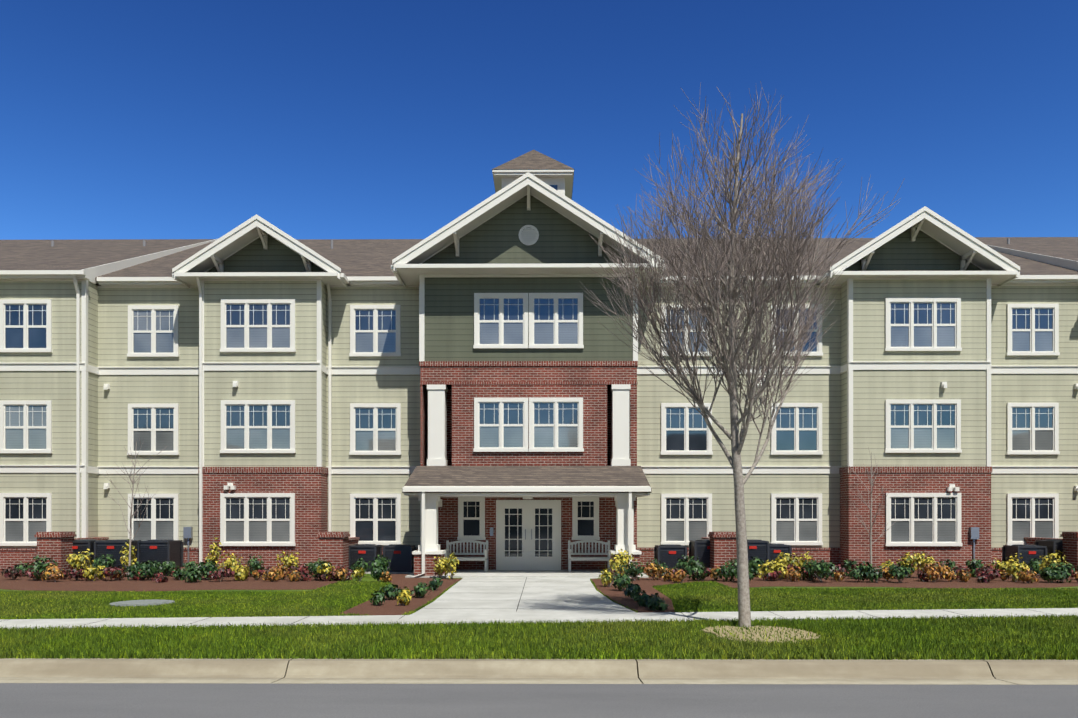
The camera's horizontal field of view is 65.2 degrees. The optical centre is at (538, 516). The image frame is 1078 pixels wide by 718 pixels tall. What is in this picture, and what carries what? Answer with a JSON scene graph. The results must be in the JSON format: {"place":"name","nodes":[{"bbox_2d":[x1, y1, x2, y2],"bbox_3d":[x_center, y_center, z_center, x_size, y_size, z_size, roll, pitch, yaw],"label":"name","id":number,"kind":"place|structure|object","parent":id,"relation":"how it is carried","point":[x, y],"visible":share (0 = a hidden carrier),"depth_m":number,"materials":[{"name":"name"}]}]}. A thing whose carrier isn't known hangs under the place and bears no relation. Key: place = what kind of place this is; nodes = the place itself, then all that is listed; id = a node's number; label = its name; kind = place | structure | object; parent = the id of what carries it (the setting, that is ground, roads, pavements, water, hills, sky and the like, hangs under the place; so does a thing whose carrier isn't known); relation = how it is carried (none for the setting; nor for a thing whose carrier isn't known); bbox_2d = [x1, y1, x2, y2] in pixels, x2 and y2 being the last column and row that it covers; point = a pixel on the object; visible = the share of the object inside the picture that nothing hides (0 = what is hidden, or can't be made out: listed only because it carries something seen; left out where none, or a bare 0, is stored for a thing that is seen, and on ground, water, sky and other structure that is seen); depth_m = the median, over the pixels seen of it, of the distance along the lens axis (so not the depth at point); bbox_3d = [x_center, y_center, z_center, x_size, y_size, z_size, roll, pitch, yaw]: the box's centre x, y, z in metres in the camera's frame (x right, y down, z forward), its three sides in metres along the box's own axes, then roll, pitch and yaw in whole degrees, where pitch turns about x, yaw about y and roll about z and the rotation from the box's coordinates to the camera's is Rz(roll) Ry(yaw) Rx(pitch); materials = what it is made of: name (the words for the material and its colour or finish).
{"place":"outdoors","nodes":[
{"label":"outdoors","id":0,"kind":"place"},
{"bbox_2d":[0,683,1077,717],"bbox_3d":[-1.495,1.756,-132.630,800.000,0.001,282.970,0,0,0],"label":"road","id":1,"kind":"structure","parent":0,"point":[131,700],"depth_m":8.04,"materials":[{"name":"asphalt"}]},
{"bbox_2d":[0,658,1077,684],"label":"kerb","id":2,"kind":"structure","parent":1,"relation":"on","point":[593,671],"depth_m":9.34,"materials":[{"name":"concrete"}]},
{"bbox_2d":[0,577,1077,628],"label":"sidewalk","id":3,"kind":"structure","parent":0,"point":[494,599],"depth_m":14.10,"materials":[{"name":"concrete"}]},
{"bbox_2d":[0,569,1077,658],"bbox_3d":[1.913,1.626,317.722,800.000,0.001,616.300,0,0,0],"label":"ground","id":4,"kind":"structure","parent":0,"point":[367,577],"depth_m":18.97,"materials":[{"name":"plant"}]},
{"bbox_2d":[110,599,174,606],"bbox_3d":[-7.342,1.616,15.614,1.100,0.060,1.100,0,0,0],"label":"utility cover","id":5,"kind":"object","parent":4,"relation":"on","point":[151,602],"visible":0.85,"depth_m":15.50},
{"bbox_2d":[350,558,368,572],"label":"green shrub","id":6,"kind":"object","parent":4,"relation":"on","point":[362,564],"visible":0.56,"depth_m":22.36,"materials":[{"name":"green plant"}]},
{"bbox_2d":[402,466,651,577],"bbox_3d":[-0.314,0.076,23.395,6.560,3.100,2.570,0,0,0],"label":"porch","id":7,"kind":"object","parent":4,"relation":"on","point":[430,486],"visible":0.9,"depth_m":22.55,"materials":[{"name":"wood"}]},
{"bbox_2d":[444,540,488,571],"bbox_3d":[-2.087,1.156,24.264,1.240,0.940,0.620,0,0,0],"label":"bench","id":8,"kind":"object","parent":7,"relation":"on","point":[485,553],"visible":0.94,"depth_m":24.51,"materials":[{"name":"white"}]},
{"bbox_2d":[568,540,610,571],"bbox_3d":[1.452,1.156,24.237,1.240,0.940,0.620,0,0,0],"label":"bench","id":9,"kind":"object","parent":7,"relation":"on","point":[570,553],"visible":0.94,"depth_m":24.48,"materials":[{"name":"white"}]},
{"bbox_2d":[0,195,1077,570],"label":"building walls","id":10,"kind":"structure","parent":4,"relation":"on","point":[590,373],"depth_m":25.27,"materials":[{"name":"wood"}]},
{"bbox_2d":[496,500,560,569],"bbox_3d":[-0.305,0.551,24.616,1.900,2.050,0.130,0,0,0],"label":"entrance door","id":11,"kind":"structure","parent":10,"relation":"attached to","point":[528,534],"depth_m":24.60,"materials":[{"name":"white"}]},
{"bbox_2d":[0,293,1059,545],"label":"windows","id":12,"kind":"structure","parent":10,"relation":"in","point":[556,425],"depth_m":25.23,"materials":[{"name":"glass"}]},
{"bbox_2d":[492,150,573,199],"bbox_3d":[-0.223,-13.113,35.380,3.300,4.550,3.300,0,0,0],"label":"cupola","id":13,"kind":"object","parent":10,"relation":"on","point":[555,174],"visible":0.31,"depth_m":34.09,"materials":[{"name":"brown"}]},
{"bbox_2d":[0,172,1077,566],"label":"building trim","id":14,"kind":"structure","parent":10,"relation":"attached to","point":[410,268],"depth_m":25.07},
{"bbox_2d":[0,237,1077,285],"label":"building roof","id":15,"kind":"structure","parent":10,"relation":"on","point":[360,257],"depth_m":30.41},
{"bbox_2d":[0,612,1077,659],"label":"grass strip","id":16,"kind":"object","parent":4,"relation":"on","point":[1035,637],"depth_m":10.60,"materials":[{"name":"plant"}]},
{"bbox_2d":[0,569,1077,615],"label":"mulch beds","id":17,"kind":"object","parent":4,"relation":"on","point":[368,607],"visible":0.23,"depth_m":20.00,"materials":[{"name":"soil"}]},
{"bbox_2d":[0,566,21,579],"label":"red shrub","id":18,"kind":"object","parent":17,"relation":"on","point":[11,571],"visible":0.98,"depth_m":21.38,"materials":[{"name":"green plant"}]},
{"bbox_2d":[29,555,57,580],"bbox_3d":[-12.464,1.309,21.262,0.653,0.649,0.828,0,0,-41],"label":"green shrub","id":19,"kind":"object","parent":17,"relation":"on","point":[39,566],"visible":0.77,"depth_m":21.23,"materials":[{"name":"green plant"}]},
{"bbox_2d":[38,564,64,581],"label":"orange shrub","id":20,"kind":"object","parent":17,"relation":"on","point":[55,572],"visible":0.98,"depth_m":20.74,"materials":[{"name":"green plant"}]},
{"bbox_2d":[35,532,108,570],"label":"low brick wall","id":21,"kind":"structure","parent":17,"relation":"on","point":[57,546],"depth_m":23.10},
{"bbox_2d":[68,568,83,580],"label":"red shrub","id":22,"kind":"object","parent":17,"relation":"on","point":[75,574],"visible":0.92,"depth_m":21.11,"materials":[{"name":"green plant"}]},
{"bbox_2d":[64,549,93,570],"bbox_3d":[-12.054,1.247,22.216,0.569,0.771,0.697,0,0,15],"label":"yellow shrub","id":23,"kind":"object","parent":17,"relation":"on","point":[77,563],"visible":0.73,"depth_m":22.08,"materials":[{"name":"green plant"}]},
{"bbox_2d":[72,539,103,568],"bbox_3d":[-13.042,1.149,24.098,0.960,0.955,0.960,0,0,0],"label":"ac unit","id":24,"kind":"object","parent":17,"relation":"on","point":[81,545],"visible":0.23,"depth_m":23.69,"materials":[{"name":"metal"}]},
{"bbox_2d":[82,565,96,580],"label":"yellow shrub","id":25,"kind":"object","parent":17,"relation":"on","point":[90,572],"visible":0.96,"depth_m":20.97,"materials":[{"name":"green plant"}]},
{"bbox_2d":[92,554,115,569],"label":"green shrub","id":26,"kind":"object","parent":17,"relation":"on","point":[99,561],"visible":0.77,"depth_m":22.91,"materials":[{"name":"green plant"}]},
{"bbox_2d":[101,566,127,580],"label":"red shrub","id":27,"kind":"object","parent":17,"relation":"on","point":[106,572],"visible":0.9,"depth_m":21.09,"materials":[{"name":"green plant"}]},
{"bbox_2d":[94,539,140,573],"bbox_3d":[-12.020,1.149,24.100,0.960,0.955,0.960,0,0,0],"label":"ac unit","id":28,"kind":"object","parent":17,"relation":"on","point":[114,547],"visible":0.56,"depth_m":23.69,"materials":[{"name":"metal"}]},
{"bbox_2d":[120,539,136,571],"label":"shrub","id":29,"kind":"object","parent":17,"relation":"on","point":[126,558],"visible":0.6,"depth_m":22.42,"materials":[{"name":"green plant"}]},
{"bbox_2d":[124,562,143,579],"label":"green shrub","id":30,"kind":"object","parent":17,"relation":"on","point":[130,569],"visible":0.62,"depth_m":21.26,"materials":[{"name":"green plant"}]},
{"bbox_2d":[103,438,166,573],"bbox_3d":[-10.695,-0.246,22.182,1.742,3.748,1.200,0,0,0],"label":"sapling","id":31,"kind":"object","parent":17,"relation":"on","point":[139,524],"depth_m":22.20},
{"bbox_2d":[136,561,165,579],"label":"green shrub","id":32,"kind":"object","parent":17,"relation":"on","point":[149,567],"visible":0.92,"depth_m":21.25,"materials":[{"name":"green plant"}]},
{"bbox_2d":[137,539,182,573],"bbox_3d":[-10.835,1.149,24.140,0.960,0.955,0.960,0,0,0],"label":"ac unit","id":33,"kind":"object","parent":17,"relation":"on","point":[158,550],"visible":0.75,"depth_m":23.73,"materials":[{"name":"metal"}]},
{"bbox_2d":[157,560,178,575],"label":"green shrub","id":34,"kind":"object","parent":17,"relation":"on","point":[169,564],"visible":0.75,"depth_m":22.67,"materials":[{"name":"green plant"}]},
{"bbox_2d":[169,568,186,579],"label":"green shrub","id":35,"kind":"object","parent":17,"relation":"on","point":[177,574],"visible":0.85,"depth_m":21.30,"materials":[{"name":"green plant"}]},
{"bbox_2d":[182,563,204,582],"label":"green shrub","id":36,"kind":"object","parent":17,"relation":"on","point":[193,575],"visible":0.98,"depth_m":20.58,"materials":[{"name":"green plant"}]},
{"bbox_2d":[197,559,218,579],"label":"green shrub","id":37,"kind":"object","parent":17,"relation":"on","point":[207,568],"visible":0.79,"depth_m":21.34,"materials":[{"name":"green plant"}]},
{"bbox_2d":[205,534,221,572],"bbox_3d":[-8.611,1.052,22.338,0.385,1.154,0.405,0,0,0],"label":"shrub","id":38,"kind":"object","parent":17,"relation":"on","point":[215,548],"visible":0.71,"depth_m":22.32,"materials":[{"name":"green plant"}]},
{"bbox_2d":[208,566,234,581],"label":"red shrub","id":39,"kind":"object","parent":17,"relation":"on","point":[223,573],"visible":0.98,"depth_m":20.87,"materials":[{"name":"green plant"}]},
{"bbox_2d":[218,551,243,576],"bbox_3d":[-8.268,1.272,22.460,0.720,0.722,0.526,0,0,0],"label":"yellow shrub","id":40,"kind":"object","parent":17,"relation":"on","point":[228,562],"visible":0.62,"depth_m":22.41,"materials":[{"name":"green plant"}]},
{"bbox_2d":[231,562,249,580],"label":"yellow shrub","id":41,"kind":"object","parent":17,"relation":"on","point":[241,573],"visible":0.96,"depth_m":21.10,"materials":[{"name":"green plant"}]},
{"bbox_2d":[245,554,264,574],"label":"green shrub","id":42,"kind":"object","parent":17,"relation":"on","point":[255,564],"visible":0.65,"depth_m":22.40,"materials":[{"name":"green plant"}]},
{"bbox_2d":[261,566,280,581],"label":"orange shrub","id":43,"kind":"object","parent":17,"relation":"on","point":[272,575],"visible":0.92,"depth_m":20.86,"materials":[{"name":"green plant"}]},
{"bbox_2d":[275,551,298,576],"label":"yellow shrub","id":44,"kind":"object","parent":17,"relation":"on","point":[290,560],"visible":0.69,"depth_m":22.32,"materials":[{"name":"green plant"}]},
{"bbox_2d":[285,563,315,580],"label":"red shrub","id":45,"kind":"object","parent":17,"relation":"on","point":[304,573],"visible":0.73,"depth_m":21.10,"materials":[{"name":"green plant"}]},
{"bbox_2d":[309,561,322,579],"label":"green shrub","id":46,"kind":"object","parent":17,"relation":"on","point":[313,571],"visible":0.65,"depth_m":21.23,"materials":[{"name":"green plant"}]},
{"bbox_2d":[316,562,334,580],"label":"yellow shrub","id":47,"kind":"object","parent":17,"relation":"on","point":[325,569],"visible":0.69,"depth_m":21.04,"materials":[{"name":"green plant"}]},
{"bbox_2d":[317,532,359,570],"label":"low brick wall","id":48,"kind":"structure","parent":17,"relation":"on","point":[334,548],"depth_m":23.04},
{"bbox_2d":[349,544,381,573],"bbox_3d":[-5.011,1.219,24.276,0.860,0.815,0.860,0,0,0],"label":"ac unit","id":49,"kind":"object","parent":17,"relation":"on","point":[367,552],"visible":0.67,"depth_m":23.91,"materials":[{"name":"metal"}]},
{"bbox_2d":[369,591,384,605],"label":"green shrub","id":50,"kind":"object","parent":17,"relation":"on","point":[378,598],"visible":0.96,"depth_m":15.24,"materials":[{"name":"green plant"}]},
{"bbox_2d":[369,555,390,571],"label":"green shrub","id":51,"kind":"object","parent":17,"relation":"on","point":[381,562],"visible":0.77,"depth_m":22.22,"materials":[{"name":"green plant"}]},
{"bbox_2d":[378,584,401,599],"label":"green shrub","id":52,"kind":"object","parent":17,"relation":"on","point":[390,591],"visible":0.88,"depth_m":16.31,"materials":[{"name":"green plant"}]},
{"bbox_2d":[383,544,415,573],"bbox_3d":[-3.991,1.219,24.153,0.860,0.815,0.860,0,0,0],"label":"ac unit","id":53,"kind":"object","parent":17,"relation":"on","point":[400,557],"visible":0.77,"depth_m":23.79,"materials":[{"name":"metal"}]},
{"bbox_2d":[396,586,411,605],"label":"yellow shrub","id":54,"kind":"object","parent":17,"relation":"on","point":[402,597],"visible":0.96,"depth_m":15.26,"materials":[{"name":"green plant"}]},
{"bbox_2d":[410,582,433,597],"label":"green shrub","id":55,"kind":"object","parent":17,"relation":"on","point":[420,592],"visible":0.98,"depth_m":16.68,"materials":[{"name":"green plant"}]},
{"bbox_2d":[432,554,450,578],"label":"yellow shrub","id":56,"kind":"object","parent":17,"relation":"on","point":[442,566],"visible":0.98,"depth_m":21.73,"materials":[{"name":"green plant"}]},
{"bbox_2d":[448,552,458,578],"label":"shrub","id":57,"kind":"object","parent":17,"relation":"on","point":[452,562],"visible":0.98,"depth_m":21.54,"materials":[{"name":"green plant"}]},
{"bbox_2d":[598,569,613,586],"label":"yellow shrub","id":58,"kind":"object","parent":17,"relation":"on","point":[607,579],"visible":0.98,"depth_m":19.30,"materials":[{"name":"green plant"}]},
{"bbox_2d":[605,549,634,578],"bbox_3d":[2.079,1.248,21.701,0.585,0.806,0.920,0,0,42],"label":"yellow shrub","id":59,"kind":"object","parent":17,"relation":"on","point":[619,559],"visible":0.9,"depth_m":21.64,"materials":[{"name":"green plant"}]},
{"bbox_2d":[611,570,632,590],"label":"green shrub","id":60,"kind":"object","parent":17,"relation":"on","point":[620,580],"visible":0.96,"depth_m":18.23,"materials":[{"name":"green plant"}]},
{"bbox_2d":[619,561,644,579],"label":"green shrub","id":61,"kind":"object","parent":17,"relation":"on","point":[633,570],"visible":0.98,"depth_m":21.20,"materials":[{"name":"green plant"}]},
{"bbox_2d":[623,583,641,599],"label":"green shrub","id":62,"kind":"object","parent":17,"relation":"on","point":[632,590],"visible":0.98,"depth_m":16.05,"materials":[{"name":"green plant"}]},
{"bbox_2d":[633,590,652,606],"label":"green shrub","id":63,"kind":"object","parent":17,"relation":"on","point":[642,600],"visible":0.75,"depth_m":15.04,"materials":[{"name":"green plant"}]},
{"bbox_2d":[641,562,663,579],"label":"orange shrub","id":64,"kind":"object","parent":17,"relation":"on","point":[653,570],"visible":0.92,"depth_m":21.34,"materials":[{"name":"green plant"}]},
{"bbox_2d":[646,593,668,610],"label":"green shrub","id":65,"kind":"object","parent":17,"relation":"on","point":[654,603],"visible":0.94,"depth_m":14.42,"materials":[{"name":"green plant"}]},
{"bbox_2d":[654,544,686,573],"bbox_3d":[3.741,1.219,24.005,0.860,0.815,0.860,0,0,0],"label":"ac unit","id":66,"kind":"object","parent":17,"relation":"on","point":[669,555],"visible":0.67,"depth_m":23.64,"materials":[{"name":"metal"}]},
{"bbox_2d":[670,568,686,582],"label":"orange shrub","id":67,"kind":"object","parent":17,"relation":"on","point":[679,576],"visible":0.98,"depth_m":20.41,"materials":[{"name":"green plant"}]},
{"bbox_2d":[670,555,702,576],"bbox_3d":[3.839,1.329,22.311,0.589,0.611,0.828,0,0,-44],"label":"green shrub","id":68,"kind":"object","parent":17,"relation":"on","point":[684,564],"visible":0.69,"depth_m":22.21,"materials":[{"name":"green plant"}]},
{"bbox_2d":[685,562,709,580],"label":"green shrub","id":69,"kind":"object","parent":17,"relation":"on","point":[701,569],"visible":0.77,"depth_m":21.09,"materials":[{"name":"green plant"}]},
{"bbox_2d":[689,539,709,571],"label":"ac unit","id":70,"kind":"object","parent":17,"relation":"on","point":[700,549],"visible":0.38,"depth_m":23.55,"materials":[{"name":"metal"}]},
{"bbox_2d":[701,532,736,575],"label":"brick pier","id":71,"kind":"structure","parent":17,"relation":"on","point":[723,548],"depth_m":22.96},
{"bbox_2d":[715,558,736,581],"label":"green shrub","id":72,"kind":"object","parent":17,"relation":"on","point":[723,570],"visible":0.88,"depth_m":20.87,"materials":[{"name":"green plant"}]},
{"bbox_2d":[748,557,763,575],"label":"green shrub","id":73,"kind":"object","parent":17,"relation":"on","point":[753,568],"visible":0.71,"depth_m":22.43,"materials":[{"name":"green plant"}]},
{"bbox_2d":[747,539,769,573],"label":"ac unit","id":74,"kind":"object","parent":17,"relation":"on","point":[759,549],"visible":0.38,"depth_m":23.70,"materials":[{"name":"metal"}]},
{"bbox_2d":[756,559,776,580],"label":"yellow shrub","id":75,"kind":"object","parent":17,"relation":"on","point":[765,569],"visible":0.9,"depth_m":21.16,"materials":[{"name":"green plant"}]},
{"bbox_2d":[769,552,790,565],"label":"yellow shrub","id":76,"kind":"object","parent":17,"relation":"on","point":[785,560],"visible":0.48,"depth_m":22.30,"materials":[{"name":"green plant"}]},
{"bbox_2d":[770,543,791,566],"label":"ac unit","id":77,"kind":"object","parent":17,"relation":"on","point":[776,550],"visible":0.25,"depth_m":24.42,"materials":[{"name":"metal"}]},
{"bbox_2d":[785,566,800,581],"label":"orange shrub","id":78,"kind":"object","parent":17,"relation":"on","point":[794,574],"visible":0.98,"depth_m":20.88,"materials":[{"name":"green plant"}]},
{"bbox_2d":[788,551,812,574],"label":"yellow shrub","id":79,"kind":"object","parent":17,"relation":"on","point":[799,564],"visible":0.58,"depth_m":22.27,"materials":[{"name":"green plant"}]},
{"bbox_2d":[796,559,816,580],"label":"green shrub","id":80,"kind":"object","parent":17,"relation":"on","point":[805,569],"visible":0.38,"depth_m":21.21,"materials":[{"name":"green plant"}]},
{"bbox_2d":[807,560,837,581],"bbox_3d":[6.896,1.344,20.605,0.618,0.580,0.843,0,0,-10],"label":"green shrub","id":81,"kind":"object","parent":17,"relation":"on","point":[820,570],"visible":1,"depth_m":20.53,"materials":[{"name":"green plant"}]},
{"bbox_2d":[845,561,872,581],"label":"green shrub","id":82,"kind":"object","parent":17,"relation":"on","point":[860,571],"visible":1,"depth_m":20.62,"materials":[{"name":"green plant"}]},
{"bbox_2d":[842,447,892,563],"bbox_3d":[8.678,-0.107,21.860,1.369,3.469,1.480,0,0,0],"label":"sapling","id":83,"kind":"object","parent":17,"relation":"on","point":[868,497],"depth_m":22.00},
{"bbox_2d":[864,566,884,582],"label":"green shrub","id":84,"kind":"object","parent":17,"relation":"on","point":[873,575],"visible":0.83,"depth_m":20.55,"materials":[{"name":"green plant"}]},
{"bbox_2d":[887,563,914,582],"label":"green shrub","id":85,"kind":"object","parent":17,"relation":"on","point":[901,571],"visible":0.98,"depth_m":20.41,"materials":[{"name":"green plant"}]},
{"bbox_2d":[896,552,918,577],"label":"yellow shrub","id":86,"kind":"object","parent":17,"relation":"on","point":[907,559],"visible":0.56,"depth_m":22.11,"materials":[{"name":"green plant"}]},
{"bbox_2d":[913,551,937,571],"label":"yellow shrub","id":87,"kind":"object","parent":17,"relation":"on","point":[921,560],"visible":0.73,"depth_m":21.96,"materials":[{"name":"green plant"}]},
{"bbox_2d":[923,562,946,581],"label":"orange shrub","id":88,"kind":"object","parent":17,"relation":"on","point":[937,573],"visible":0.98,"depth_m":20.71,"materials":[{"name":"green plant"}]},
{"bbox_2d":[940,566,957,581],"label":"orange shrub","id":89,"kind":"object","parent":17,"relation":"on","point":[949,575],"visible":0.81,"depth_m":20.80,"materials":[{"name":"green plant"}]},
{"bbox_2d":[966,559,984,576],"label":"green shrub","id":90,"kind":"object","parent":17,"relation":"on","point":[977,564],"visible":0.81,"depth_m":22.30,"materials":[{"name":"green plant"}]},
{"bbox_2d":[976,570,999,582],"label":"red shrub","id":91,"kind":"object","parent":17,"relation":"on","point":[986,577],"visible":1,"depth_m":20.51,"materials":[{"name":"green plant"}]},
{"bbox_2d":[1001,553,1028,575],"bbox_3d":[12.485,1.296,22.035,0.690,0.670,0.552,0,0,0],"label":"yellow shrub","id":92,"kind":"object","parent":17,"relation":"on","point":[1009,563],"visible":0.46,"depth_m":22.00,"materials":[{"name":"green plant"}]},
{"bbox_2d":[1008,562,1026,581],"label":"yellow shrub","id":93,"kind":"object","parent":17,"relation":"on","point":[1014,570],"visible":0.75,"depth_m":20.78,"materials":[{"name":"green plant"}]},
{"bbox_2d":[1002,544,1046,572],"bbox_3d":[13.765,1.219,23.913,0.860,0.815,0.860,0,0,0],"label":"ac unit","id":94,"kind":"object","parent":17,"relation":"on","point":[1028,553],"visible":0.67,"depth_m":23.55,"materials":[{"name":"metal"}]},
{"bbox_2d":[1017,567,1038,582],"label":"orange shrub","id":95,"kind":"object","parent":17,"relation":"on","point":[1028,577],"visible":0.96,"depth_m":20.34,"materials":[{"name":"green plant"}]},
{"bbox_2d":[1027,558,1042,575],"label":"green shrub","id":96,"kind":"object","parent":17,"relation":"on","point":[1034,566],"visible":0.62,"depth_m":22.87,"materials":[{"name":"green plant"}]},
{"bbox_2d":[1034,539,1062,566],"bbox_3d":[14.826,1.149,23.991,0.960,0.955,0.960,0,0,0],"label":"ac unit","id":97,"kind":"object","parent":17,"relation":"on","point":[1052,545],"visible":0.27,"depth_m":23.68,"materials":[{"name":"metal"}]},
{"bbox_2d":[1040,565,1059,582],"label":"green shrub","id":98,"kind":"object","parent":17,"relation":"on","point":[1050,576],"visible":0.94,"depth_m":20.44,"materials":[{"name":"green plant"}]},
{"bbox_2d":[1024,532,1077,574],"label":"low brick wall","id":99,"kind":"structure","parent":17,"relation":"on","point":[1070,544],"depth_m":23.26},
{"bbox_2d":[1039,550,1066,572],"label":"yellow shrub","id":100,"kind":"object","parent":17,"relation":"on","point":[1046,562],"visible":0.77,"depth_m":22.04,"materials":[{"name":"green plant"}]},
{"bbox_2d":[1049,562,1074,582],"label":"green shrub","id":101,"kind":"object","parent":17,"relation":"on","point":[1065,572],"visible":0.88,"depth_m":20.42,"materials":[{"name":"green plant"}]},
{"bbox_2d":[696,625,818,647],"bbox_3d":[2.829,1.626,11.556,2.134,0.040,1.931,0,0,38],"label":"mulch bed","id":102,"kind":"object","parent":4,"relation":"on","point":[762,632],"visible":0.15,"depth_m":11.55,"materials":[{"name":"beige wood"}]},
{"bbox_2d":[0,0,1077,239],"label":"sky","id":103,"kind":"structure","parent":0,"point":[120,119],"materials":[{"name":"blue"}]},
{"bbox_2d":[579,81,904,626],"bbox_3d":[2.707,-2.302,12.305,4.274,7.863,3.929,0,0,0],"label":"street tree","id":104,"kind":"object","parent":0,"point":[783,254],"depth_m":11.92,"materials":[{"name":"plant"}]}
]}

